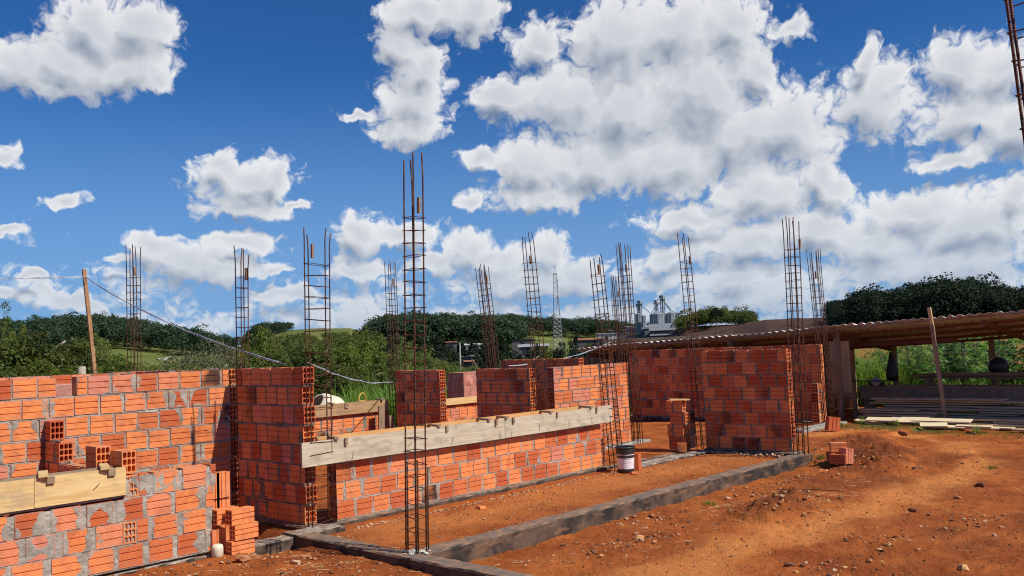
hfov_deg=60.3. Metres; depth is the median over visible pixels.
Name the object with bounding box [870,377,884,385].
circular saw
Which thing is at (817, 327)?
rebar column
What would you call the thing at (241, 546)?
hollow brick
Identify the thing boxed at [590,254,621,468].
rebar column
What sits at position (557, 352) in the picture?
tree
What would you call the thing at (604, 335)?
house
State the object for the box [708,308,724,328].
tree
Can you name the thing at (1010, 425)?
wooden board
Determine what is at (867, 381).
thin bar
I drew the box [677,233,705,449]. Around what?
rebar column
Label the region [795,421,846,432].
foundation beam
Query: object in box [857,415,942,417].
wooden board
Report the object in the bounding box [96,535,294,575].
foundation beam
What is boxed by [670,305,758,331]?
round hill wood
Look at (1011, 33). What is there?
rebar column
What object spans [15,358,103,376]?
tree
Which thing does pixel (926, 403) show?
wooden board
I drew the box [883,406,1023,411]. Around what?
wooden board
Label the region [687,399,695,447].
brick wall
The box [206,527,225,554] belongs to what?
hollow brick
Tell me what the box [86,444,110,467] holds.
hollow brick
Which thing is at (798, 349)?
rebar column
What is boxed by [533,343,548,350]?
house
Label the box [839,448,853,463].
hollow brick
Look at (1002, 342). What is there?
leafy plant
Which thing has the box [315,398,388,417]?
lintel formwork
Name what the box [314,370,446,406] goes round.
hedge brush
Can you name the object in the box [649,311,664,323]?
grain silo
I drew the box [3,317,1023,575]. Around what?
ground
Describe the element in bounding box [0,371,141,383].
brick wall
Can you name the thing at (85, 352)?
tree
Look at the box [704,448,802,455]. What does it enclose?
foundation beam
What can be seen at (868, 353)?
leafy plant
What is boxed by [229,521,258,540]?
hollow brick
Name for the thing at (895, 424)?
grass tuft
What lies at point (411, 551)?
cement splash
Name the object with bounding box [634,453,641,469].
hollow brick
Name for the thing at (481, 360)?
tree
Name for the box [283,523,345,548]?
foundation beam
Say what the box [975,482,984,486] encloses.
rock
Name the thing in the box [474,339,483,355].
tree
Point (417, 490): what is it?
rebar column
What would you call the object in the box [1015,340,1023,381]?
leafy plant
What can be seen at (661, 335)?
house
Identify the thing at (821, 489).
metal rod
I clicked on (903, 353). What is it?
leafy plant
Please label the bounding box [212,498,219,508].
hollow brick
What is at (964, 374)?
wooden board
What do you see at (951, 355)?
leafy plant
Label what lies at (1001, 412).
wooden board
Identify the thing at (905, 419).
wooden board
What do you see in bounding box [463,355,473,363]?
house
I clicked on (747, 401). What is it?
brick wall
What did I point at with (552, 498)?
gravel
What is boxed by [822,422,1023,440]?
short grass
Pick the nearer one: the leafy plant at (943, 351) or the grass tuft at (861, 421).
the grass tuft at (861, 421)
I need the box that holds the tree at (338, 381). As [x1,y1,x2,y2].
[319,364,395,402]
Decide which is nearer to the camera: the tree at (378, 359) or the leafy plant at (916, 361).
the leafy plant at (916, 361)
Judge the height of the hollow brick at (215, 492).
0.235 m
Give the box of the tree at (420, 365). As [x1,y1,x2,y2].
[389,348,439,372]
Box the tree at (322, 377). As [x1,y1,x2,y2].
[308,362,364,396]
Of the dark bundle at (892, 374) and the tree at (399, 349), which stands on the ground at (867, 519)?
the tree at (399, 349)
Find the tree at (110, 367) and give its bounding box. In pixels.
[99,353,145,372]
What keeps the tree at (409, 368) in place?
on the ground at (867, 519)
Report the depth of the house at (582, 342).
228.80 m
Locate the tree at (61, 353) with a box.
[0,330,109,376]
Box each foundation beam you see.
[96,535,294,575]
[254,516,319,529]
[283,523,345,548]
[298,532,533,575]
[331,450,689,525]
[420,452,812,561]
[605,439,650,449]
[630,415,820,423]
[641,450,712,467]
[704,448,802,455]
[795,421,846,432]
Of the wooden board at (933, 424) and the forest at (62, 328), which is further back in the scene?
the forest at (62, 328)
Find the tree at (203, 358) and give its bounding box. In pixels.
[170,338,225,369]
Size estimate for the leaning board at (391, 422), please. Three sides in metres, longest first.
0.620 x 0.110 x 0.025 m
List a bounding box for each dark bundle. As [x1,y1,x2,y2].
[886,352,898,380]
[987,357,1008,371]
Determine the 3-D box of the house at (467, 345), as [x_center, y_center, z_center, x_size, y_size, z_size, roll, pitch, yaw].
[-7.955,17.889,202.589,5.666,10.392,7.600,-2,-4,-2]
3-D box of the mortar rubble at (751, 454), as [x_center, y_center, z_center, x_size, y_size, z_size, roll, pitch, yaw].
[3.577,2.557,13.595,1.556,0.062,0.308,-6,-5,43]
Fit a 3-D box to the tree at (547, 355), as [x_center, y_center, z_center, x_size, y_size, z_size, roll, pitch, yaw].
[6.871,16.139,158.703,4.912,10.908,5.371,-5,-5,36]
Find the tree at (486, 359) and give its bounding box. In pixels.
[472,337,496,368]
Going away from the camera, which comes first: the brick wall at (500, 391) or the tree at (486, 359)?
the brick wall at (500, 391)
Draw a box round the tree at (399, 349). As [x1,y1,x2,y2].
[384,336,416,370]
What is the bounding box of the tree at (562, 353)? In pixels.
[555,342,571,358]
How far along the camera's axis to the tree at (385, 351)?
111.32 m
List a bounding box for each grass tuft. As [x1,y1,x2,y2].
[702,497,714,505]
[813,453,825,459]
[850,414,867,424]
[888,418,899,426]
[969,423,983,433]
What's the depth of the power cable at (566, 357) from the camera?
19.89 m
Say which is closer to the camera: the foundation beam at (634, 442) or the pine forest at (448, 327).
the foundation beam at (634, 442)
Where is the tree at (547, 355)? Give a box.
[541,348,555,357]
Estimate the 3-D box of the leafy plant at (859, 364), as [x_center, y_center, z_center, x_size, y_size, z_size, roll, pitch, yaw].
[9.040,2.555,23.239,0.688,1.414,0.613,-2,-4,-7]
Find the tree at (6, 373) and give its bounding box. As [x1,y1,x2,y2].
[0,366,43,377]
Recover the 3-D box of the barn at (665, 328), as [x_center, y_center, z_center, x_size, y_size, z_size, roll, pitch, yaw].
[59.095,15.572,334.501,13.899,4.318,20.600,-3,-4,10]
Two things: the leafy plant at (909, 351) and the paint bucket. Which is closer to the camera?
the paint bucket
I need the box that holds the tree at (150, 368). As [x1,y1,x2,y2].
[132,362,162,370]
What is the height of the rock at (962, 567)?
0.075 m
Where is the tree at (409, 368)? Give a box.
[382,361,420,387]
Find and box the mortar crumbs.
[354,471,617,529]
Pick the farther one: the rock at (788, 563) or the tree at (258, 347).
the tree at (258, 347)
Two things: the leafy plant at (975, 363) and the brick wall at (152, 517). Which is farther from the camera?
the leafy plant at (975, 363)
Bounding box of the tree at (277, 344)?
[258,330,282,366]
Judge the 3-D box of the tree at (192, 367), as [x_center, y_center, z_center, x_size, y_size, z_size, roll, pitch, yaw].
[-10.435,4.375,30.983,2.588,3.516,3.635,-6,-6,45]
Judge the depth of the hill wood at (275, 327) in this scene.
352.45 m
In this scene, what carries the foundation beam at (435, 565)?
on the ground at (867, 519)
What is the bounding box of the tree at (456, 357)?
[450,352,467,367]
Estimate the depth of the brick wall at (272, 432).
9.44 m
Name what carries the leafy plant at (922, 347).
on the ground at (867, 519)
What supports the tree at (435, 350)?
on the ground at (867, 519)
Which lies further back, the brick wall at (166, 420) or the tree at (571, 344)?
the tree at (571, 344)
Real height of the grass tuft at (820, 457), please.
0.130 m
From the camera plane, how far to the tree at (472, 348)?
130.20 m
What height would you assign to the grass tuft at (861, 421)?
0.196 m
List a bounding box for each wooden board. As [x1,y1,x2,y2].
[854,419,883,424]
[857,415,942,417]
[858,408,919,410]
[859,411,941,414]
[863,413,938,416]
[865,417,899,421]
[870,397,1008,400]
[870,401,1003,404]
[875,400,1012,402]
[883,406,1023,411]
[884,404,1015,407]
[889,417,928,422]
[910,375,1023,376]
[911,418,972,422]
[914,374,1023,375]
[918,377,1023,378]
[919,410,978,412]
[920,422,947,426]
[927,372,1023,373]
[927,376,1023,376]
[938,412,1021,415]
[938,425,963,428]
[939,415,968,417]
[947,421,1015,429]
[955,424,992,427]
[964,427,998,429]
[965,400,1023,403]
[965,423,1023,426]
[966,415,1023,418]
[970,418,1023,421]
[974,405,1023,408]
[979,411,1023,413]
[993,421,1023,423]
[1011,428,1023,430]
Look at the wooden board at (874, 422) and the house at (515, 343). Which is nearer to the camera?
the wooden board at (874, 422)
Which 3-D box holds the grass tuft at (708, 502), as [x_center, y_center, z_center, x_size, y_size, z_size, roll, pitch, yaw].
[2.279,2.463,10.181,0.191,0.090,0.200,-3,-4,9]
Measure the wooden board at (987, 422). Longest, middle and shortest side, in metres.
1.265 x 0.325 x 0.025 m
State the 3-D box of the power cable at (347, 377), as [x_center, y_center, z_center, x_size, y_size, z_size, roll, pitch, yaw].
[-2.182,1.269,12.874,0.016,0.482,7.321,-2,-4,-1]
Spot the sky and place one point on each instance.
(185, 133)
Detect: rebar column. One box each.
[125,244,141,371]
[234,245,249,505]
[303,227,333,527]
[384,261,399,426]
[402,152,428,553]
[475,264,499,368]
[522,231,549,409]
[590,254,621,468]
[611,275,624,362]
[616,242,642,443]
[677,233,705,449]
[782,216,809,454]
[806,249,834,422]
[1004,0,1023,144]
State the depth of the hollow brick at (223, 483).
8.36 m
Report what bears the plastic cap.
on the ground at (867, 519)
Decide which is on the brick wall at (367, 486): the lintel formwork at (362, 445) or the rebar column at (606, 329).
the lintel formwork at (362, 445)
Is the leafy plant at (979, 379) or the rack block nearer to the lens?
the rack block
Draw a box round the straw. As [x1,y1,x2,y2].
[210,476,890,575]
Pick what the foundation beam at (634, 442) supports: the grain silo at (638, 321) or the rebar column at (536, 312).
the rebar column at (536, 312)
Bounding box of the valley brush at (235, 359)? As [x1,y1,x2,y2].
[133,342,632,414]
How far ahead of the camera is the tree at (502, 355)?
99.39 m
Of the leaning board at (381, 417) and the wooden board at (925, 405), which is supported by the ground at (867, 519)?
the leaning board at (381, 417)
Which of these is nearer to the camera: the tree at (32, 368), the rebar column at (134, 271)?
the rebar column at (134, 271)
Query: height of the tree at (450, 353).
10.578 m
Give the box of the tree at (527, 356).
[523,347,537,359]
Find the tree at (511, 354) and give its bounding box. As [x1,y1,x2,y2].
[501,342,538,359]
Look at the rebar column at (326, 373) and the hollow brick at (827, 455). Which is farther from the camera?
the hollow brick at (827, 455)
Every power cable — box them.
[0,276,283,363]
[308,362,392,383]
[509,342,609,365]
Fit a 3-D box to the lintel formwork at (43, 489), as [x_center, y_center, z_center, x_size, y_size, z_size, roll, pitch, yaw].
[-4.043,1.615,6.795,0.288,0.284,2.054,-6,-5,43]
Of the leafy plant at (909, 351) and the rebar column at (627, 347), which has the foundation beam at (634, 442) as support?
the rebar column at (627, 347)
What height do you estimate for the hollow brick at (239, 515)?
0.135 m
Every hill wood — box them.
[240,321,294,345]
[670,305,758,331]
[821,272,1023,325]
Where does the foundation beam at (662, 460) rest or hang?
on the ground at (867, 519)
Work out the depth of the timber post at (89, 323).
13.99 m
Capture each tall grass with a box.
[315,370,396,427]
[855,348,952,406]
[891,377,1023,404]
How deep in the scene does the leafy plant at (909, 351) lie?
27.15 m
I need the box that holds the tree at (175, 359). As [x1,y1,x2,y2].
[146,346,202,369]
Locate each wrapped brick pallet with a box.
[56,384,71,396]
[447,371,476,398]
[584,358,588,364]
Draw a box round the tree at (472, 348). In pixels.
[460,337,479,370]
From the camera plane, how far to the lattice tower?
250.38 m
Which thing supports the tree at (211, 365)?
on the ground at (867, 519)
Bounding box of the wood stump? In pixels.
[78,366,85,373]
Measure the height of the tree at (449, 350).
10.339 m
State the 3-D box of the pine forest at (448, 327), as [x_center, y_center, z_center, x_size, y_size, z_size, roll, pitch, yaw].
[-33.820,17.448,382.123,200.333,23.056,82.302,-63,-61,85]
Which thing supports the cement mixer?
on the ground at (867, 519)
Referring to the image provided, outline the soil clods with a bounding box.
[165,436,1022,575]
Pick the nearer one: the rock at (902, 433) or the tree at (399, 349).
the rock at (902, 433)
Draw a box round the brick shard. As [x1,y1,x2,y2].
[476,505,485,508]
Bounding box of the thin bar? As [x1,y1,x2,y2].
[824,380,889,381]
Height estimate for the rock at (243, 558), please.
0.074 m
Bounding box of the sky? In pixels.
[0,0,1023,346]
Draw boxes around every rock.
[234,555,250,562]
[291,560,300,563]
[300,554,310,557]
[636,535,643,539]
[783,561,795,566]
[898,431,907,435]
[908,508,919,511]
[957,564,968,570]
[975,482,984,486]
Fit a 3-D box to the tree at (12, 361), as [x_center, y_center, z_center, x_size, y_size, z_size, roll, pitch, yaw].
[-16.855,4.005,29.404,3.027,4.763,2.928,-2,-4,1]
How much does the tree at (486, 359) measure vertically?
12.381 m
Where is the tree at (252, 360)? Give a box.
[224,348,293,368]
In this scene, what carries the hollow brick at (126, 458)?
on the brick wall at (152, 517)
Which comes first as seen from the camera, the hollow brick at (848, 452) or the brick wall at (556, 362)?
the hollow brick at (848, 452)
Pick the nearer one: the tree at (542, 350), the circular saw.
the circular saw
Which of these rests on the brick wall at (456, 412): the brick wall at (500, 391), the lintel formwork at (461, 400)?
the lintel formwork at (461, 400)
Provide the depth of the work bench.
18.24 m
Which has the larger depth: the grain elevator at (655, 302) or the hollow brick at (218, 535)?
the grain elevator at (655, 302)
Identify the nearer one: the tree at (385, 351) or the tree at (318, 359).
the tree at (318, 359)
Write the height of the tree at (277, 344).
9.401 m
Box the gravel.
[333,454,765,548]
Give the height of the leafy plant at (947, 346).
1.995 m
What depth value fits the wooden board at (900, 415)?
17.53 m
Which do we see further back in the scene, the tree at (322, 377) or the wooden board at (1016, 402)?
the tree at (322, 377)
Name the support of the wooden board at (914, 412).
on the wooden board at (900, 415)
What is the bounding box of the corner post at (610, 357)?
[609,341,615,362]
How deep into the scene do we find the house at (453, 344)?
229.00 m
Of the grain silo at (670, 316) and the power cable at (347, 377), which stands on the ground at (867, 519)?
the grain silo at (670, 316)
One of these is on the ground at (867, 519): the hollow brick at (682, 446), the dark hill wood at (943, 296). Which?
the dark hill wood at (943, 296)
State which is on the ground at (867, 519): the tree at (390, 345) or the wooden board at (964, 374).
the tree at (390, 345)
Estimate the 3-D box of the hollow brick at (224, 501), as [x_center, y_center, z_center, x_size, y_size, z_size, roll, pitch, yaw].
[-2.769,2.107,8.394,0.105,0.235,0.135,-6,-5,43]
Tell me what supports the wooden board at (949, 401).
on the wooden board at (926, 403)
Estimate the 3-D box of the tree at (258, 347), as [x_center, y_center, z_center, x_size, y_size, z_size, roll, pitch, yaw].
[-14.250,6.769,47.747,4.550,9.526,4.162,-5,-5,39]
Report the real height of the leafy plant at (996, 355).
1.934 m
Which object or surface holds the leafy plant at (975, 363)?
on the ground at (867, 519)
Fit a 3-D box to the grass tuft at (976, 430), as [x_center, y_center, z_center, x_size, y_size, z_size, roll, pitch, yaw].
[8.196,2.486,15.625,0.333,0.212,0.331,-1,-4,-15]
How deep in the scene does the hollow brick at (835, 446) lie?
12.51 m
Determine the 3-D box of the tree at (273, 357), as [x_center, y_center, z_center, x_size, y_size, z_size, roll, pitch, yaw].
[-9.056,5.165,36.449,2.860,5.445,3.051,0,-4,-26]
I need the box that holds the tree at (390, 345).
[384,337,400,361]
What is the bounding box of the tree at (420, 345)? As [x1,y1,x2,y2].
[416,343,446,368]
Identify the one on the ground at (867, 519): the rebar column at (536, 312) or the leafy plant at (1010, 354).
the leafy plant at (1010, 354)
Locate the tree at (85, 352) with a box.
[56,337,106,371]
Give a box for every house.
[445,341,457,357]
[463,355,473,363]
[463,360,474,371]
[464,343,481,349]
[511,339,534,355]
[518,344,531,359]
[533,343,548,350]
[572,338,603,351]
[596,333,616,339]
[608,330,624,338]
[650,334,672,336]
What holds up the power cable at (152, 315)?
hanging from the timber post at (89, 323)
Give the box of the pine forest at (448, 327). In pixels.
[357,308,535,348]
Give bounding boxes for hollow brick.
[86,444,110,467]
[111,449,136,473]
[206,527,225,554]
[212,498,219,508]
[212,506,238,525]
[213,473,216,498]
[216,471,229,497]
[219,524,228,540]
[220,496,229,507]
[225,506,253,525]
[226,537,254,554]
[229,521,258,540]
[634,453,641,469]
[677,442,686,451]
[825,416,840,431]
[826,451,838,461]
[829,442,846,451]
[829,453,846,463]
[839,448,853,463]
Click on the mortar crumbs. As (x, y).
(462, 505)
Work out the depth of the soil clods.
9.05 m
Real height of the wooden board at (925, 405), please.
0.033 m
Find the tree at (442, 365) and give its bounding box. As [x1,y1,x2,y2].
[426,357,478,395]
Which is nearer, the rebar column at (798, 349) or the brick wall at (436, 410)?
the rebar column at (798, 349)
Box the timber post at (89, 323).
[82,269,96,373]
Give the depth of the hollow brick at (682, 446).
13.84 m
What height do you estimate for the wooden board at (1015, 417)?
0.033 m
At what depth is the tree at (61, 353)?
29.83 m
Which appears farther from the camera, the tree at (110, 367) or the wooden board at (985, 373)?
the tree at (110, 367)
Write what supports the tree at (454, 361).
on the ground at (867, 519)
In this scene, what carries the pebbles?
on the ground at (867, 519)
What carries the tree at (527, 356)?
on the ground at (867, 519)
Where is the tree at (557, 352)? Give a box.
[553,341,561,358]
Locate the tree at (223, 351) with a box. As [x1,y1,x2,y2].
[181,336,247,368]
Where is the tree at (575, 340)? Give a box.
[573,333,583,354]
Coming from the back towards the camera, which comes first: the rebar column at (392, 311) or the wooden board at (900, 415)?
the wooden board at (900, 415)
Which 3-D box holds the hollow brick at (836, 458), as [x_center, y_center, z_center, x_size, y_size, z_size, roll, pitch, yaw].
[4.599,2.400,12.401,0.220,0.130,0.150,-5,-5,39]
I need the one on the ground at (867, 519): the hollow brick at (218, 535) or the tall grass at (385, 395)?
the tall grass at (385, 395)
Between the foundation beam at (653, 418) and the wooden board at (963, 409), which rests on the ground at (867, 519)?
the foundation beam at (653, 418)
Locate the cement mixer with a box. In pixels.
[313,392,366,404]
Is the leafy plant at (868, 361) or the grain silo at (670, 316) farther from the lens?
the grain silo at (670, 316)
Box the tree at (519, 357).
[515,351,522,359]
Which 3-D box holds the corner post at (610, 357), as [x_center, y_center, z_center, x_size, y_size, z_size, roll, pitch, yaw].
[2.763,2.425,23.636,0.331,2.027,0.140,-6,-5,43]
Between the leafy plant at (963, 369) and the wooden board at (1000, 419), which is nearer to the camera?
the wooden board at (1000, 419)
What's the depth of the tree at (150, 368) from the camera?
34.99 m
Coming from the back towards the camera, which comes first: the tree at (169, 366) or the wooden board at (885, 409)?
the tree at (169, 366)
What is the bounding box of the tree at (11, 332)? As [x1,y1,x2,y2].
[0,300,65,356]
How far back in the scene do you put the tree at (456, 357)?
119.69 m
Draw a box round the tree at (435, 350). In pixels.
[425,337,448,360]
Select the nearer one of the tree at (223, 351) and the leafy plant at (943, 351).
the leafy plant at (943, 351)
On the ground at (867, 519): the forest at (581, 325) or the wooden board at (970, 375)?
the forest at (581, 325)
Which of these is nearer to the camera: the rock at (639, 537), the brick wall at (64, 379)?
the rock at (639, 537)
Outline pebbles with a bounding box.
[511,428,1023,575]
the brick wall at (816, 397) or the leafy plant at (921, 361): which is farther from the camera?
the leafy plant at (921, 361)
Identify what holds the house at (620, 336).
on the ground at (867, 519)
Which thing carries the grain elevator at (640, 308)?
on the ground at (867, 519)
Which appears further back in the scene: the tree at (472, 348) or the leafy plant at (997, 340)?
the tree at (472, 348)
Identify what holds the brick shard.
on the ground at (867, 519)
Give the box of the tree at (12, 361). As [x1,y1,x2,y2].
[0,338,43,377]
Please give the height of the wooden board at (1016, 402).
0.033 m
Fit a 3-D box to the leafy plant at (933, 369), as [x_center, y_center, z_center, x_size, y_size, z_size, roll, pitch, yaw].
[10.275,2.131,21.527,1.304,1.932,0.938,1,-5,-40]
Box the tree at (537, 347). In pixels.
[532,343,542,358]
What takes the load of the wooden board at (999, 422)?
on the wooden board at (1010, 425)
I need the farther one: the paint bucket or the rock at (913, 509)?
the paint bucket
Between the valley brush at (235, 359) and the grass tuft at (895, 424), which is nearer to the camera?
the grass tuft at (895, 424)
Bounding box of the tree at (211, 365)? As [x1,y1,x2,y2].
[193,360,229,369]
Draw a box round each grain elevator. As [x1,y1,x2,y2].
[637,301,650,327]
[651,295,672,322]
[652,300,659,310]
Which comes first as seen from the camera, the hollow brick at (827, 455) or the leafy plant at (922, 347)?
the hollow brick at (827, 455)
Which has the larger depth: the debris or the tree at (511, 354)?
the tree at (511, 354)
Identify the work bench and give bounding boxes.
[858,385,1023,413]
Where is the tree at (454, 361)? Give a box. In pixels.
[447,360,459,370]
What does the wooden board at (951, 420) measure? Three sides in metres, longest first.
1.045 x 0.225 x 0.024 m
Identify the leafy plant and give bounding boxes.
[855,350,877,382]
[856,359,868,378]
[862,348,882,369]
[867,350,906,362]
[872,351,905,384]
[886,346,910,363]
[897,344,928,384]
[898,346,919,357]
[906,345,940,370]
[907,350,946,384]
[910,344,948,384]
[924,344,954,382]
[937,344,964,383]
[938,343,986,384]
[939,343,986,384]
[942,346,987,370]
[944,338,983,384]
[949,337,988,384]
[952,341,988,384]
[965,348,988,384]
[968,336,1010,384]
[970,336,1020,384]
[974,345,1013,384]
[987,336,1018,369]
[995,345,1023,384]
[996,344,1023,384]
[1000,342,1023,383]
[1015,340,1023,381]
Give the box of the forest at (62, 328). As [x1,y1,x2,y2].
[0,311,243,354]
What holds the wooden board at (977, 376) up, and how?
on the wooden board
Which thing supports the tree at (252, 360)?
on the ground at (867, 519)
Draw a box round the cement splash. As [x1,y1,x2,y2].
[402,547,429,554]
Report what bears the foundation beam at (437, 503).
on the ground at (867, 519)
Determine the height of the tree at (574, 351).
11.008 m
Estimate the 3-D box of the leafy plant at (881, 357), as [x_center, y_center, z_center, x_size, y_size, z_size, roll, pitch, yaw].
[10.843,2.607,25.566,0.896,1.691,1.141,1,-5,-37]
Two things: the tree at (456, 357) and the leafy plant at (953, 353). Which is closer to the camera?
the leafy plant at (953, 353)
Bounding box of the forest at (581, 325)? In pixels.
[497,313,649,335]
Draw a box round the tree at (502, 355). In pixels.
[490,342,506,368]
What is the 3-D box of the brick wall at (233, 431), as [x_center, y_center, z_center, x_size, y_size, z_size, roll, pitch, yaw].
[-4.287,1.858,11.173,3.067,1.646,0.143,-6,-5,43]
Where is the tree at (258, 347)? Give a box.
[232,326,276,367]
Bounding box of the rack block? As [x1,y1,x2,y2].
[925,379,933,384]
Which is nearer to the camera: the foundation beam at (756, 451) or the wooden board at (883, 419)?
the foundation beam at (756, 451)
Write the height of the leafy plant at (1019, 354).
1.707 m
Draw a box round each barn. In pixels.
[625,325,650,338]
[649,323,676,334]
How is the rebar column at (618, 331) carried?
on the foundation beam at (653, 418)
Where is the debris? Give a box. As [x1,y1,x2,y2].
[139,547,423,575]
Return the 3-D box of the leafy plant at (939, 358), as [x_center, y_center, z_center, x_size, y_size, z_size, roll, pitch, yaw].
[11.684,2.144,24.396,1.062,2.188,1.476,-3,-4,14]
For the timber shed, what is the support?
on the ground at (867, 519)
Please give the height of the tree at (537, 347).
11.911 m
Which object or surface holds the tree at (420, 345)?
on the ground at (867, 519)
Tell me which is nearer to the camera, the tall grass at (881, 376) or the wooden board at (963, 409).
the wooden board at (963, 409)
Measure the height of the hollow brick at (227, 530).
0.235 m
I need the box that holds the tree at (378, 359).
[347,337,411,379]
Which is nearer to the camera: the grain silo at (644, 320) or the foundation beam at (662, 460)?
the foundation beam at (662, 460)
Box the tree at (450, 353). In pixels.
[447,350,458,360]
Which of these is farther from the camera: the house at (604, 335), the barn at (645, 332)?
the barn at (645, 332)
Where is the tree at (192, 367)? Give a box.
[184,363,212,369]
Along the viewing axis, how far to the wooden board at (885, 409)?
17.89 m
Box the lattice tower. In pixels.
[553,265,562,350]
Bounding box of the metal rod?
[802,489,840,491]
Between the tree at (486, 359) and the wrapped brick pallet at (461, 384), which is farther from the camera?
the tree at (486, 359)
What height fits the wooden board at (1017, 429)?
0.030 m
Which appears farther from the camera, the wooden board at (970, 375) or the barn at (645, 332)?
the barn at (645, 332)
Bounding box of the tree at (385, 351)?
[372,343,389,379]
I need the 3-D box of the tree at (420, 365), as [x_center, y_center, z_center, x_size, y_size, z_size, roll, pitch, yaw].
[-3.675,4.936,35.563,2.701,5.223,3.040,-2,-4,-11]
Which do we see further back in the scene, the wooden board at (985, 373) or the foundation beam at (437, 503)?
the wooden board at (985, 373)
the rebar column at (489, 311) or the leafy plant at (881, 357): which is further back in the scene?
the leafy plant at (881, 357)
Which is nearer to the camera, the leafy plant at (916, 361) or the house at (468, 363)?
the leafy plant at (916, 361)
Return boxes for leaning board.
[378,406,384,429]
[388,415,393,427]
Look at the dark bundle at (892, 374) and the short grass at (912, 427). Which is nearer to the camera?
the short grass at (912, 427)
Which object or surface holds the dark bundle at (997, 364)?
hanging from the timber shed
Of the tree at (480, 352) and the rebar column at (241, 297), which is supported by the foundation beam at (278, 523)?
the rebar column at (241, 297)
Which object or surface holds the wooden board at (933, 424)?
on the ground at (867, 519)
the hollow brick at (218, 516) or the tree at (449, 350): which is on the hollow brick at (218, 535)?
the hollow brick at (218, 516)
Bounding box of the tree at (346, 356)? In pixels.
[314,344,380,388]
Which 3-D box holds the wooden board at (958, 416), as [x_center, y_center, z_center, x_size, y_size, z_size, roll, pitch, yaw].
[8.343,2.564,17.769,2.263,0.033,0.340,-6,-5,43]
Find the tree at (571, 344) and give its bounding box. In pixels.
[565,339,582,357]
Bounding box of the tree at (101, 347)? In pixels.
[83,331,124,368]
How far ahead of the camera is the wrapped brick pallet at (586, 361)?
23.34 m
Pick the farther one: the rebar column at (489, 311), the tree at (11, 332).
the tree at (11, 332)
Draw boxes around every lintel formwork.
[0,463,125,515]
[300,404,611,467]
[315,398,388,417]
[446,396,476,404]
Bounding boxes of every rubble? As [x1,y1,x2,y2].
[520,434,1007,575]
[710,451,791,457]
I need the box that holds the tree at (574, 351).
[571,348,584,357]
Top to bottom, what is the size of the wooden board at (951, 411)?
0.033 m
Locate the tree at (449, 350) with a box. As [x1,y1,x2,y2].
[436,346,456,357]
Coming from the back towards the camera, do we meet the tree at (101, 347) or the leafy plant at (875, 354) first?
the tree at (101, 347)
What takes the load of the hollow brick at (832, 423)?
on the ground at (867, 519)
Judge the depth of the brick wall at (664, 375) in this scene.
20.33 m
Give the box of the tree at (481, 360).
[461,347,493,368]
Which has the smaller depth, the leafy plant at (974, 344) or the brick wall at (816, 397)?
the brick wall at (816, 397)
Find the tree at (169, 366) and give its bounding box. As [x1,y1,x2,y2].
[160,364,198,370]
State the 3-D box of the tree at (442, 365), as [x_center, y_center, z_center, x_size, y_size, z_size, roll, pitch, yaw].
[-2.309,4.292,31.637,2.864,3.695,2.064,1,-5,-43]
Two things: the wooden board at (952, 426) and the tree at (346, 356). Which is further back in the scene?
the tree at (346, 356)
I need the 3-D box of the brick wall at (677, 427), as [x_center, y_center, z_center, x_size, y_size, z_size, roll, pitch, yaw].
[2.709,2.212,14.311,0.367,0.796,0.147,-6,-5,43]
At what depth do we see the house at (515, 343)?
219.56 m
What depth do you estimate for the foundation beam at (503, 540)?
9.32 m
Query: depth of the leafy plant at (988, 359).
20.64 m
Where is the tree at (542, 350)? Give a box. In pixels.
[529,346,549,356]
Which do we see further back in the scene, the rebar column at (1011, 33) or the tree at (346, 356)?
the tree at (346, 356)
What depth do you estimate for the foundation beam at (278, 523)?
9.24 m
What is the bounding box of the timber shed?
[576,307,1023,418]
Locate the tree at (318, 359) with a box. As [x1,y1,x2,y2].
[287,343,340,391]
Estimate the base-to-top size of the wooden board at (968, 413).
0.033 m
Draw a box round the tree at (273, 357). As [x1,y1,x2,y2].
[260,348,307,367]
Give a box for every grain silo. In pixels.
[635,313,641,334]
[641,315,645,326]
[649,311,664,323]
[666,311,675,322]
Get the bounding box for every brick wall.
[0,370,231,515]
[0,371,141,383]
[0,463,215,575]
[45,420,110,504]
[136,368,239,505]
[237,366,317,524]
[314,410,388,436]
[328,424,601,520]
[395,370,446,426]
[446,402,477,421]
[476,368,535,417]
[501,358,583,409]
[547,362,630,445]
[600,438,605,465]
[629,344,826,420]
[666,400,690,449]
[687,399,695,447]
[701,348,795,451]
[811,383,824,422]
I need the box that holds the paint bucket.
[615,445,634,472]
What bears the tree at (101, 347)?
on the ground at (867, 519)
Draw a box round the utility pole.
[459,343,460,368]
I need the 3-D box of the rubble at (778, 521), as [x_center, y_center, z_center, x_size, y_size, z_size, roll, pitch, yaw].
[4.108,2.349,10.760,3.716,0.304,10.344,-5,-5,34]
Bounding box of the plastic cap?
[211,544,223,557]
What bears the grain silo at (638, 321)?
on the ground at (867, 519)
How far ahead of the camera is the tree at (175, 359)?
41.95 m
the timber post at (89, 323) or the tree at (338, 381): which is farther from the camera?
the tree at (338, 381)
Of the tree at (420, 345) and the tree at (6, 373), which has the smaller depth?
the tree at (6, 373)
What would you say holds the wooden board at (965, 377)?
on the rack block
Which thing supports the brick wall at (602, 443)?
on the ground at (867, 519)
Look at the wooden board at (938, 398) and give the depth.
17.57 m
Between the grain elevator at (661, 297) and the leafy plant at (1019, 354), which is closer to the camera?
the leafy plant at (1019, 354)
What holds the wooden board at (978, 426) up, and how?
on the wooden board at (994, 428)
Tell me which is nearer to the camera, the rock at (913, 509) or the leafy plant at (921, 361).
the rock at (913, 509)

